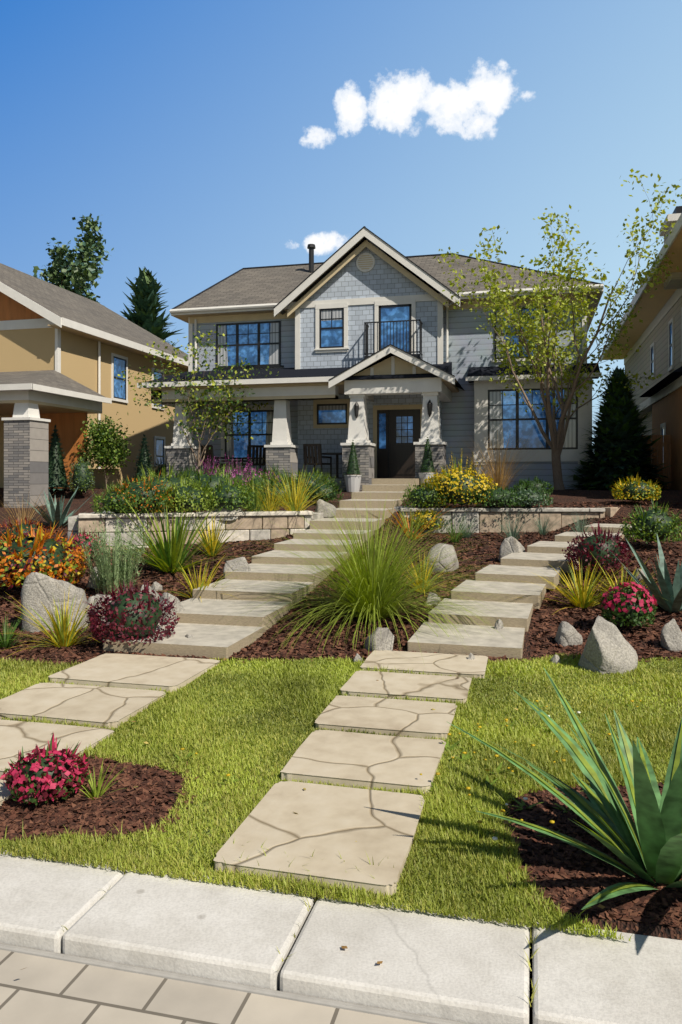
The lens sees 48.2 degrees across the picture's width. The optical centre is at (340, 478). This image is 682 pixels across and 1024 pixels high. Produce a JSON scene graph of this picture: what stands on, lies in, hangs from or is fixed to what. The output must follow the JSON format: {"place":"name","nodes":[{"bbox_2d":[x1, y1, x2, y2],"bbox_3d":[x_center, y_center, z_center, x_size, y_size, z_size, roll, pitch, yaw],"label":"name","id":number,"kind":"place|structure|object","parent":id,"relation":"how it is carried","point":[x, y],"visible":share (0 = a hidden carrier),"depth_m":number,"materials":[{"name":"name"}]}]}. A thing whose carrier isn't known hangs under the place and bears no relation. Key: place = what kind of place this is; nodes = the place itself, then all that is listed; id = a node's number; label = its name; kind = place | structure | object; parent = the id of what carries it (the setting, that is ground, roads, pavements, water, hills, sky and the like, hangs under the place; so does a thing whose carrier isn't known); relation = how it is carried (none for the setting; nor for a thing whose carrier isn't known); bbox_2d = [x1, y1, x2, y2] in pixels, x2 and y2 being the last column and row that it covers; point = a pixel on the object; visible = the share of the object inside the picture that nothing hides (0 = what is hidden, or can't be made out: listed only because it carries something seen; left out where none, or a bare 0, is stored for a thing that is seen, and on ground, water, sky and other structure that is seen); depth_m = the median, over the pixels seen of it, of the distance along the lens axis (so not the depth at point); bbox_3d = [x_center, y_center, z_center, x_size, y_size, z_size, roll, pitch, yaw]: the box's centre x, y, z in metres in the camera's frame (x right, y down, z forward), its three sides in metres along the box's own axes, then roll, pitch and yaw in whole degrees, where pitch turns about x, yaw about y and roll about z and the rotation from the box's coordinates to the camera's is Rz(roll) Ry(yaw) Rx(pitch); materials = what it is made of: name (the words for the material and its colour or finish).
{"place":"outdoors","nodes":[
{"label":"outdoors","id":0,"kind":"place"},
{"bbox_2d":[0,488,681,1023],"bbox_3d":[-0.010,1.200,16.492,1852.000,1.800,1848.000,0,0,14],"label":"terrain","id":1,"kind":"structure","parent":0,"point":[670,498],"depth_m":6.84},
{"bbox_2d":[0,515,53,541],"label":"shrub","id":2,"kind":"object","parent":1,"relation":"on","point":[26,527],"visible":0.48,"depth_m":13.77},
{"bbox_2d":[0,491,56,526],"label":"grass tuft","id":3,"kind":"object","parent":1,"relation":"on","point":[23,516],"visible":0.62,"depth_m":15.36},
{"bbox_2d":[0,520,91,588],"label":"shrub","id":4,"kind":"object","parent":1,"relation":"on","point":[21,558],"visible":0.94,"depth_m":9.91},
{"bbox_2d":[2,586,106,657],"bbox_3d":[-2.797,1.476,7.659,1.600,0.688,1.506,0,0,14],"label":"grass tuft","id":5,"kind":"object","parent":1,"relation":"on","point":[63,637],"visible":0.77,"depth_m":7.62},
{"bbox_2d":[21,572,89,632],"bbox_3d":[-3.198,1.441,8.531,0.743,0.821,0.562,0,0,14],"label":"boulder","id":6,"kind":"object","parent":1,"relation":"on","point":[38,588],"visible":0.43,"depth_m":8.37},
{"bbox_2d":[48,425,71,490],"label":"conifer","id":7,"kind":"object","parent":1,"relation":"on","point":[57,476],"visible":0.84,"depth_m":22.56,"materials":[{"name":"plant"}]},
{"bbox_2d":[24,488,96,527],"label":"agave","id":8,"kind":"object","parent":1,"relation":"on","point":[58,514],"visible":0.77,"depth_m":16.25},
{"bbox_2d":[33,213,113,305],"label":"deciduous tree","id":9,"kind":"object","parent":1,"relation":"on","point":[80,271],"visible":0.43,"depth_m":52.42,"materials":[{"name":"green plant"}]},
{"bbox_2d":[68,458,94,493],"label":"shrub","id":10,"kind":"object","parent":1,"relation":"on","point":[81,476],"visible":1,"depth_m":21.95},
{"bbox_2d":[64,528,106,555],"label":"shrub","id":11,"kind":"object","parent":1,"relation":"on","point":[79,541],"visible":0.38,"depth_m":12.42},
{"bbox_2d":[87,596,94,614],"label":"rock","id":12,"kind":"object","parent":1,"relation":"on","point":[90,599],"visible":0.08,"depth_m":8.95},
{"bbox_2d":[0,263,187,507],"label":"neighbour house","id":13,"kind":"structure","parent":1,"relation":"on","point":[67,357],"depth_m":24.58,"materials":[{"name":"paint"}]},
{"bbox_2d":[86,567,101,588],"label":"boulder","id":14,"kind":"object","parent":1,"relation":"on","point":[90,584],"visible":0.24,"depth_m":10.44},
{"bbox_2d":[73,412,134,488],"bbox_3d":[-7.204,-0.793,22.776,1.907,2.341,1.578,0,0,14],"label":"tree","id":15,"kind":"object","parent":1,"relation":"on","point":[105,450],"visible":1,"depth_m":22.56,"materials":[{"name":"green plant"}]},
{"bbox_2d":[93,594,116,625],"bbox_3d":[-2.613,1.537,8.709,0.372,0.439,0.355,0,0,14],"label":"boulder","id":16,"kind":"object","parent":1,"relation":"on","point":[95,601],"visible":0.04,"depth_m":8.63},
{"bbox_2d":[75,515,156,594],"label":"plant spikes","id":17,"kind":"object","parent":1,"relation":"on","point":[105,568],"visible":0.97,"depth_m":10.01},
{"bbox_2d":[82,578,179,645],"bbox_3d":[-2.074,1.292,7.562,1.051,0.628,0.998,0,0,14],"label":"shrub","id":18,"kind":"object","parent":1,"relation":"on","point":[128,614],"visible":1,"depth_m":7.36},
{"bbox_2d":[131,434,154,481],"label":"conifer","id":19,"kind":"object","parent":1,"relation":"on","point":[144,459],"visible":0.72,"depth_m":22.28,"materials":[{"name":"plant"}]},
{"bbox_2d":[139,584,159,598],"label":"boulder","id":20,"kind":"object","parent":1,"relation":"on","point":[150,590],"visible":0.12,"depth_m":9.13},
{"bbox_2d":[120,267,181,347],"label":"pine tree","id":21,"kind":"object","parent":1,"relation":"on","point":[144,300],"visible":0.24,"depth_m":45.58,"materials":[{"name":"plant"}]},
{"bbox_2d":[151,582,162,590],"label":"rock","id":22,"kind":"object","parent":1,"relation":"on","point":[156,586],"visible":0.51,"depth_m":10.19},
{"bbox_2d":[152,457,165,476],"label":"shrub","id":23,"kind":"object","parent":1,"relation":"on","point":[160,467],"visible":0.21,"depth_m":24.67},
{"bbox_2d":[120,462,198,488],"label":"shrub","id":24,"kind":"object","parent":1,"relation":"on","point":[173,480],"visible":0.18,"depth_m":15.64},
{"bbox_2d":[159,592,183,623],"bbox_3d":[-1.899,1.514,8.448,0.345,0.516,0.422,0,0,14],"label":"boulder","id":25,"kind":"object","parent":1,"relation":"on","point":[179,607],"visible":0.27,"depth_m":8.32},
{"bbox_2d":[85,493,272,572],"bbox_3d":[-2.554,0.762,11.438,3.147,1.315,2.627,0,0,14],"label":"grass tuft","id":26,"kind":"object","parent":1,"relation":"on","point":[170,554],"visible":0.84,"depth_m":11.30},
{"bbox_2d":[165,469,203,482],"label":"shrub","id":27,"kind":"object","parent":1,"relation":"on","point":[186,475],"visible":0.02,"depth_m":19.77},
{"bbox_2d":[168,465,206,478],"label":"shrub","id":28,"kind":"object","parent":1,"relation":"on","point":[191,474],"visible":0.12,"depth_m":21.43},
{"bbox_2d":[67,510,323,550],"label":"wall","id":29,"kind":"structure","parent":1,"relation":"on","point":[271,519],"depth_m":13.91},
{"bbox_2d":[90,480,145,513],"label":"shrub","id":30,"kind":"object","parent":29,"relation":"on","point":[107,502],"visible":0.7,"depth_m":13.37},
{"bbox_2d":[101,473,174,512],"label":"shrub","id":31,"kind":"object","parent":29,"relation":"on","point":[145,503],"visible":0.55,"depth_m":13.39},
{"bbox_2d":[108,469,175,511],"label":"shrub","id":32,"kind":"object","parent":29,"relation":"on","point":[139,488],"visible":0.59,"depth_m":13.49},
{"bbox_2d":[130,481,180,517],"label":"shrub","id":33,"kind":"object","parent":29,"relation":"on","point":[159,501],"visible":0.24,"depth_m":13.69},
{"bbox_2d":[158,475,216,511],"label":"shrub","id":34,"kind":"object","parent":29,"relation":"on","point":[188,498],"visible":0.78,"depth_m":13.73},
{"bbox_2d":[202,474,254,511],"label":"shrub","id":35,"kind":"object","parent":29,"relation":"on","point":[230,497],"visible":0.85,"depth_m":13.99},
{"bbox_2d":[248,479,294,511],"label":"grass tuft","id":36,"kind":"object","parent":29,"relation":"on","point":[270,506],"visible":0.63,"depth_m":14.41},
{"bbox_2d":[251,463,347,515],"bbox_3d":[-0.802,0.156,14.615,2.356,1.128,2.196,0,0,-8],"label":"grass tuft","id":37,"kind":"object","parent":29,"relation":"on","point":[298,500],"visible":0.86,"depth_m":14.52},
{"bbox_2d":[116,325,277,471],"bbox_3d":[-3.982,-2.079,22.139,4.234,4.958,3.460,0,0,14],"label":"tree","id":38,"kind":"object","parent":1,"relation":"on","point":[209,415],"visible":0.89,"depth_m":21.66,"materials":[{"name":"green plant"}]},
{"bbox_2d":[152,555,249,602],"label":"grass tuft","id":39,"kind":"object","parent":1,"relation":"on","point":[195,582],"visible":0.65,"depth_m":9.58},
{"bbox_2d":[196,455,219,474],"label":"plant spikes","id":40,"kind":"object","parent":1,"relation":"on","point":[209,466],"visible":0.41,"depth_m":21.33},
{"bbox_2d":[0,950,425,1023],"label":"road pavers","id":41,"kind":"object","parent":1,"relation":"on","point":[40,990],"depth_m":2.71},
{"bbox_2d":[180,466,247,505],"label":"shrub","id":42,"kind":"object","parent":1,"relation":"on","point":[214,479],"visible":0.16,"depth_m":16.39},
{"bbox_2d":[199,463,246,475],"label":"flowering plant","id":43,"kind":"object","parent":1,"relation":"on","point":[224,470],"visible":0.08,"depth_m":21.20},
{"bbox_2d":[206,507,242,520],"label":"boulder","id":44,"kind":"object","parent":1,"relation":"on","point":[225,518],"visible":0.41,"depth_m":14.05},
{"bbox_2d":[209,463,255,486],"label":"flowering plant","id":45,"kind":"object","parent":1,"relation":"on","point":[229,471],"visible":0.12,"depth_m":17.96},
{"bbox_2d":[214,456,251,474],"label":"plant spikes","id":46,"kind":"object","parent":1,"relation":"on","point":[236,465],"visible":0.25,"depth_m":19.84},
{"bbox_2d":[0,943,469,1023],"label":"road gutter","id":47,"kind":"object","parent":1,"relation":"on","point":[253,990],"depth_m":2.79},
{"bbox_2d":[223,557,250,578],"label":"boulder","id":48,"kind":"object","parent":1,"relation":"on","point":[238,565],"visible":0.33,"depth_m":10.42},
{"bbox_2d":[0,650,487,897],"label":"path stepping stones","id":49,"kind":"object","parent":1,"relation":"on","point":[328,824],"visible":0.73,"depth_m":4.87,"materials":[{"name":"stone"}]},
{"bbox_2d":[232,463,280,482],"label":"flowering plant","id":50,"kind":"object","parent":1,"relation":"on","point":[251,472],"visible":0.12,"depth_m":18.98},
{"bbox_2d":[225,468,290,511],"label":"shrub","id":51,"kind":"object","parent":1,"relation":"on","point":[255,500],"visible":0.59,"depth_m":14.27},
{"bbox_2d":[103,478,419,658],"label":"steps","id":52,"kind":"structure","parent":1,"relation":"on","point":[204,622],"depth_m":9.34,"materials":[{"name":"concrete"}]},
{"bbox_2d":[242,467,281,493],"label":"shrub","id":53,"kind":"object","parent":1,"relation":"on","point":[253,479],"visible":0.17,"depth_m":17.47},
{"bbox_2d":[253,462,296,481],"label":"shrub","id":54,"kind":"object","parent":1,"relation":"on","point":[275,471],"visible":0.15,"depth_m":20.50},
{"bbox_2d":[251,470,307,506],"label":"shrub","id":55,"kind":"object","parent":1,"relation":"on","point":[284,480],"visible":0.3,"depth_m":15.60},
{"bbox_2d":[287,468,333,495],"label":"shrub","id":56,"kind":"object","parent":1,"relation":"on","point":[315,479],"visible":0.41,"depth_m":18.59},
{"bbox_2d":[21,658,604,969],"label":"fallen leaves","id":57,"kind":"object","parent":1,"relation":"on","point":[505,822],"visible":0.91,"depth_m":3.82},
{"bbox_2d":[290,467,340,484],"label":"shrub","id":58,"kind":"object","parent":1,"relation":"on","point":[322,479],"visible":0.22,"depth_m":20.36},
{"bbox_2d":[305,478,343,501],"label":"shrub","id":59,"kind":"object","parent":1,"relation":"on","point":[330,495],"visible":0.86,"depth_m":17.51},
{"bbox_2d":[315,499,336,517],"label":"boulder","id":60,"kind":"object","parent":1,"relation":"on","point":[322,507],"visible":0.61,"depth_m":15.16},
{"bbox_2d":[0,848,681,1023],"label":"pavement kerb slabs","id":61,"kind":"structure","parent":1,"relation":"on","point":[460,969],"depth_m":2.93,"materials":[{"name":"concrete"}]},
{"bbox_2d":[0,653,681,1005],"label":"lawn grass","id":62,"kind":"structure","parent":1,"relation":"on","point":[546,747],"depth_m":4.71,"materials":[{"name":"plant"}]},
{"bbox_2d":[0,500,681,929],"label":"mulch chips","id":63,"kind":"object","parent":1,"relation":"on","point":[52,818],"visible":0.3,"depth_m":7.02,"materials":[{"name":"wood"}]},
{"bbox_2d":[0,612,37,647],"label":"plant","id":64,"kind":"object","parent":63,"relation":"on","point":[6,641],"visible":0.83,"depth_m":7.63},
{"bbox_2d":[0,734,91,804],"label":"shrub","id":65,"kind":"object","parent":63,"relation":"on","point":[40,774],"visible":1,"depth_m":4.12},
{"bbox_2d":[72,756,129,799],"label":"grass tuft","id":66,"kind":"object","parent":63,"relation":"on","point":[94,791],"visible":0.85,"depth_m":4.23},
{"bbox_2d":[185,513,249,556],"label":"grass tuft","id":67,"kind":"object","parent":63,"relation":"on","point":[214,546],"visible":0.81,"depth_m":12.54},
{"bbox_2d":[446,668,681,909],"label":"agave","id":68,"kind":"object","parent":63,"relation":"on","point":[650,840],"visible":0.96,"depth_m":3.45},
{"bbox_2d":[562,523,631,572],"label":"shrub","id":69,"kind":"object","parent":63,"relation":"on","point":[599,545],"visible":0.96,"depth_m":10.34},
{"bbox_2d":[612,533,681,612],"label":"agave","id":70,"kind":"object","parent":63,"relation":"on","point":[671,601],"visible":0.82,"depth_m":8.49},
{"bbox_2d":[343,440,362,491],"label":"potted topiary","id":71,"kind":"object","parent":1,"relation":"on","point":[352,476],"visible":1,"depth_m":20.25,"materials":[{"name":"plant"}]},
{"bbox_2d":[137,226,603,490],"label":"house","id":72,"kind":"structure","parent":1,"relation":"on","point":[371,345],"depth_m":22.77,"materials":[{"name":"wood"}]},
{"bbox_2d":[200,445,229,470],"bbox_3d":[-3.837,-0.499,23.170,0.692,1.002,0.620,0,0,-45],"label":"porch chair","id":73,"kind":"object","parent":72,"relation":"on","point":[209,452],"visible":0.69,"depth_m":22.95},
{"bbox_2d":[221,460,246,468],"bbox_3d":[-3.240,-0.275,23.172,0.800,0.550,0.800,0,0,14],"label":"porch table","id":74,"kind":"object","parent":72,"relation":"on","point":[234,464],"visible":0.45,"depth_m":22.89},
{"bbox_2d":[242,445,265,470],"bbox_3d":[-2.638,-0.499,23.184,0.620,1.002,0.693,0,0,-23],"label":"porch chair","id":75,"kind":"object","parent":72,"relation":"on","point":[262,460],"visible":0.74,"depth_m":22.93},
{"bbox_2d":[303,444,331,476],"bbox_3d":[-0.694,-0.499,22.278,0.620,1.002,0.694,0,0,28],"label":"porch chair","id":76,"kind":"object","parent":72,"relation":"on","point":[311,455],"visible":0.84,"depth_m":22.05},
{"bbox_2d":[322,453,341,477],"bbox_3d":[-0.111,-0.370,22.289,1.000,0.740,1.000,0,0,14],"label":"porch table","id":77,"kind":"object","parent":72,"relation":"on","point":[337,464],"visible":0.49,"depth_m":22.25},
{"bbox_2d":[220,489,534,661],"bbox_3d":[0.385,1.282,8.706,4.146,2.446,4.044,0,0,14],"label":"grass tuft","id":78,"kind":"object","parent":1,"relation":"on","point":[370,592],"visible":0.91,"depth_m":8.44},
{"bbox_2d":[365,627,393,651],"bbox_3d":[0.373,1.606,7.481,0.272,0.302,0.306,0,0,-11],"label":"boulder","id":79,"kind":"object","parent":1,"relation":"on","point":[381,638],"visible":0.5,"depth_m":7.38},
{"bbox_2d":[174,700,644,861],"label":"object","id":80,"kind":"object","parent":1,"relation":"on","point":[467,757],"visible":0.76,"depth_m":4.39,"materials":[{"name":"green plant"}]},
{"bbox_2d":[372,501,454,539],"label":"grass tuft","id":81,"kind":"object","parent":1,"relation":"on","point":[408,528],"visible":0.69,"depth_m":14.75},
{"bbox_2d":[409,507,443,530],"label":"shrub","id":82,"kind":"object","parent":1,"relation":"on","point":[429,525],"visible":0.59,"depth_m":15.73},
{"bbox_2d":[418,437,436,484],"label":"potted topiary","id":83,"kind":"object","parent":1,"relation":"on","point":[427,463],"visible":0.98,"depth_m":19.78,"materials":[{"name":"green plant"}]},
{"bbox_2d":[425,592,440,604],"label":"boulder","id":84,"kind":"object","parent":1,"relation":"on","point":[431,600],"visible":0.38,"depth_m":9.30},
{"bbox_2d":[420,469,446,503],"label":"shrub","id":85,"kind":"object","parent":1,"relation":"on","point":[440,478],"visible":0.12,"depth_m":16.34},
{"bbox_2d":[392,551,485,592],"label":"grass tuft","id":86,"kind":"object","parent":1,"relation":"on","point":[425,578],"visible":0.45,"depth_m":10.05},
{"bbox_2d":[424,543,458,572],"bbox_3d":[1.517,1.260,11.724,0.562,0.521,0.482,0,0,14],"label":"boulder","id":87,"kind":"object","parent":1,"relation":"on","point":[450,558],"visible":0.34,"depth_m":11.53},
{"bbox_2d":[428,506,478,542],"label":"grass tuft","id":88,"kind":"object","parent":1,"relation":"on","point":[453,540],"visible":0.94,"depth_m":14.55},
{"bbox_2d":[440,452,478,475],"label":"plant spikes","id":89,"kind":"object","parent":1,"relation":"on","point":[461,463],"visible":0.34,"depth_m":17.44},
{"bbox_2d":[447,515,487,537],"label":"grass tuft","id":90,"kind":"object","parent":1,"relation":"on","point":[467,531],"visible":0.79,"depth_m":15.11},
{"bbox_2d":[494,619,503,629],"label":"rock","id":91,"kind":"object","parent":1,"relation":"on","point":[498,625],"visible":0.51,"depth_m":8.00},
{"bbox_2d":[450,430,554,489],"bbox_3d":[3.858,-0.443,18.654,3.056,1.815,3.160,0,0,14],"label":"grass tuft","id":92,"kind":"object","parent":1,"relation":"on","point":[499,480],"visible":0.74,"depth_m":18.34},
{"bbox_2d":[394,505,618,532],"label":"wall","id":93,"kind":"structure","parent":1,"relation":"on","point":[480,514],"depth_m":15.88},
{"bbox_2d":[400,477,451,507],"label":"shrub","id":94,"kind":"object","parent":93,"relation":"on","point":[416,497],"visible":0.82,"depth_m":15.86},
{"bbox_2d":[422,458,497,505],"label":"shrub","id":95,"kind":"object","parent":93,"relation":"on","point":[460,487],"visible":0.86,"depth_m":15.72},
{"bbox_2d":[466,482,525,506],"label":"shrub","id":96,"kind":"object","parent":93,"relation":"on","point":[499,497],"visible":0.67,"depth_m":15.74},
{"bbox_2d":[483,500,535,538],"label":"grass tuft","id":97,"kind":"object","parent":1,"relation":"on","point":[515,535],"visible":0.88,"depth_m":14.59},
{"bbox_2d":[499,536,524,561],"bbox_3d":[2.807,1.196,12.357,0.488,0.524,0.604,0,0,14],"label":"boulder","id":98,"kind":"object","parent":1,"relation":"on","point":[510,545],"visible":0.44,"depth_m":12.21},
{"bbox_2d":[407,523,633,658],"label":"steps","id":99,"kind":"structure","parent":1,"relation":"on","point":[539,557],"depth_m":9.01,"materials":[{"name":"concrete"}]},
{"bbox_2d":[508,484,552,506],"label":"shrub","id":100,"kind":"object","parent":1,"relation":"on","point":[533,497],"visible":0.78,"depth_m":15.80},
{"bbox_2d":[513,477,553,493],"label":"shrub","id":101,"kind":"object","parent":1,"relation":"on","point":[539,483],"visible":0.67,"depth_m":18.12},
{"bbox_2d":[527,510,561,534],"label":"grass tuft","id":102,"kind":"object","parent":1,"relation":"on","point":[542,529],"visible":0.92,"depth_m":15.38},
{"bbox_2d":[550,654,559,663],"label":"rock","id":103,"kind":"object","parent":1,"relation":"on","point":[555,658],"visible":0.68,"depth_m":6.92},
{"bbox_2d":[433,169,681,489],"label":"tree","id":104,"kind":"object","parent":1,"relation":"on","point":[558,435],"visible":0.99,"depth_m":19.20,"materials":[{"name":"green plant"}]},
{"bbox_2d":[555,621,582,646],"bbox_3d":[2.246,1.570,7.596,0.246,0.284,0.262,0,0,-14],"label":"boulder","id":105,"kind":"object","parent":1,"relation":"on","point":[567,633],"visible":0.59,"depth_m":7.50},
{"bbox_2d":[512,559,645,614],"bbox_3d":[2.832,1.255,9.127,1.740,0.760,1.597,0,0,14],"label":"grass tuft","id":106,"kind":"object","parent":1,"relation":"on","point":[582,598],"visible":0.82,"depth_m":9.00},
{"bbox_2d":[565,512,594,532],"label":"grass tuft","id":107,"kind":"object","parent":1,"relation":"on","point":[579,527],"visible":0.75,"depth_m":13.92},
{"bbox_2d":[578,615,637,674],"bbox_3d":[2.366,1.522,6.822,0.534,0.592,0.559,0,0,-28],"label":"boulder","id":108,"kind":"object","parent":1,"relation":"on","point":[608,648],"visible":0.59,"depth_m":6.63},
{"bbox_2d":[564,365,676,489],"label":"spruce tree","id":109,"kind":"object","parent":1,"relation":"on","point":[618,452],"visible":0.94,"depth_m":19.93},
{"bbox_2d":[578,552,663,612],"bbox_3d":[3.330,1.255,9.023,1.420,0.753,1.531,0,0,40],"label":"grass tuft","id":110,"kind":"object","parent":1,"relation":"on","point":[624,577],"visible":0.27,"depth_m":9.01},
{"bbox_2d":[599,579,657,627],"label":"shrub","id":111,"kind":"object","parent":1,"relation":"on","point":[627,603],"visible":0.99,"depth_m":7.80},
{"bbox_2d":[595,435,670,488],"bbox_3d":[7.535,-0.200,17.034,2.880,2.000,8.689,0,0,14],"label":"wooden fence","id":112,"kind":"object","parent":1,"relation":"on","point":[663,443],"visible":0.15,"depth_m":21.07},
{"bbox_2d":[611,475,660,500],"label":"shrub","id":113,"kind":"object","parent":1,"relation":"on","point":[636,490],"visible":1,"depth_m":16.29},
{"bbox_2d":[632,569,646,579],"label":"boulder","id":114,"kind":"object","parent":1,"relation":"on","point":[639,575],"visible":0.33,"depth_m":10.20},
{"bbox_2d":[600,206,681,489],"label":"neighbour house","id":115,"kind":"structure","parent":1,"relation":"on","point":[656,334],"depth_m":22.73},
{"bbox_2d":[620,499,681,543],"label":"shrub","id":116,"kind":"object","parent":1,"relation":"on","point":[649,525],"visible":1,"depth_m":12.20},
{"bbox_2d":[660,619,681,651],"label":"boulder","id":117,"kind":"object","parent":1,"relation":"on","point":[671,636],"visible":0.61,"depth_m":7.27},
{"bbox_2d":[0,0,681,444],"label":"sky","id":118,"kind":"structure","parent":0,"point":[208,141],"materials":[{"name":"blue"}]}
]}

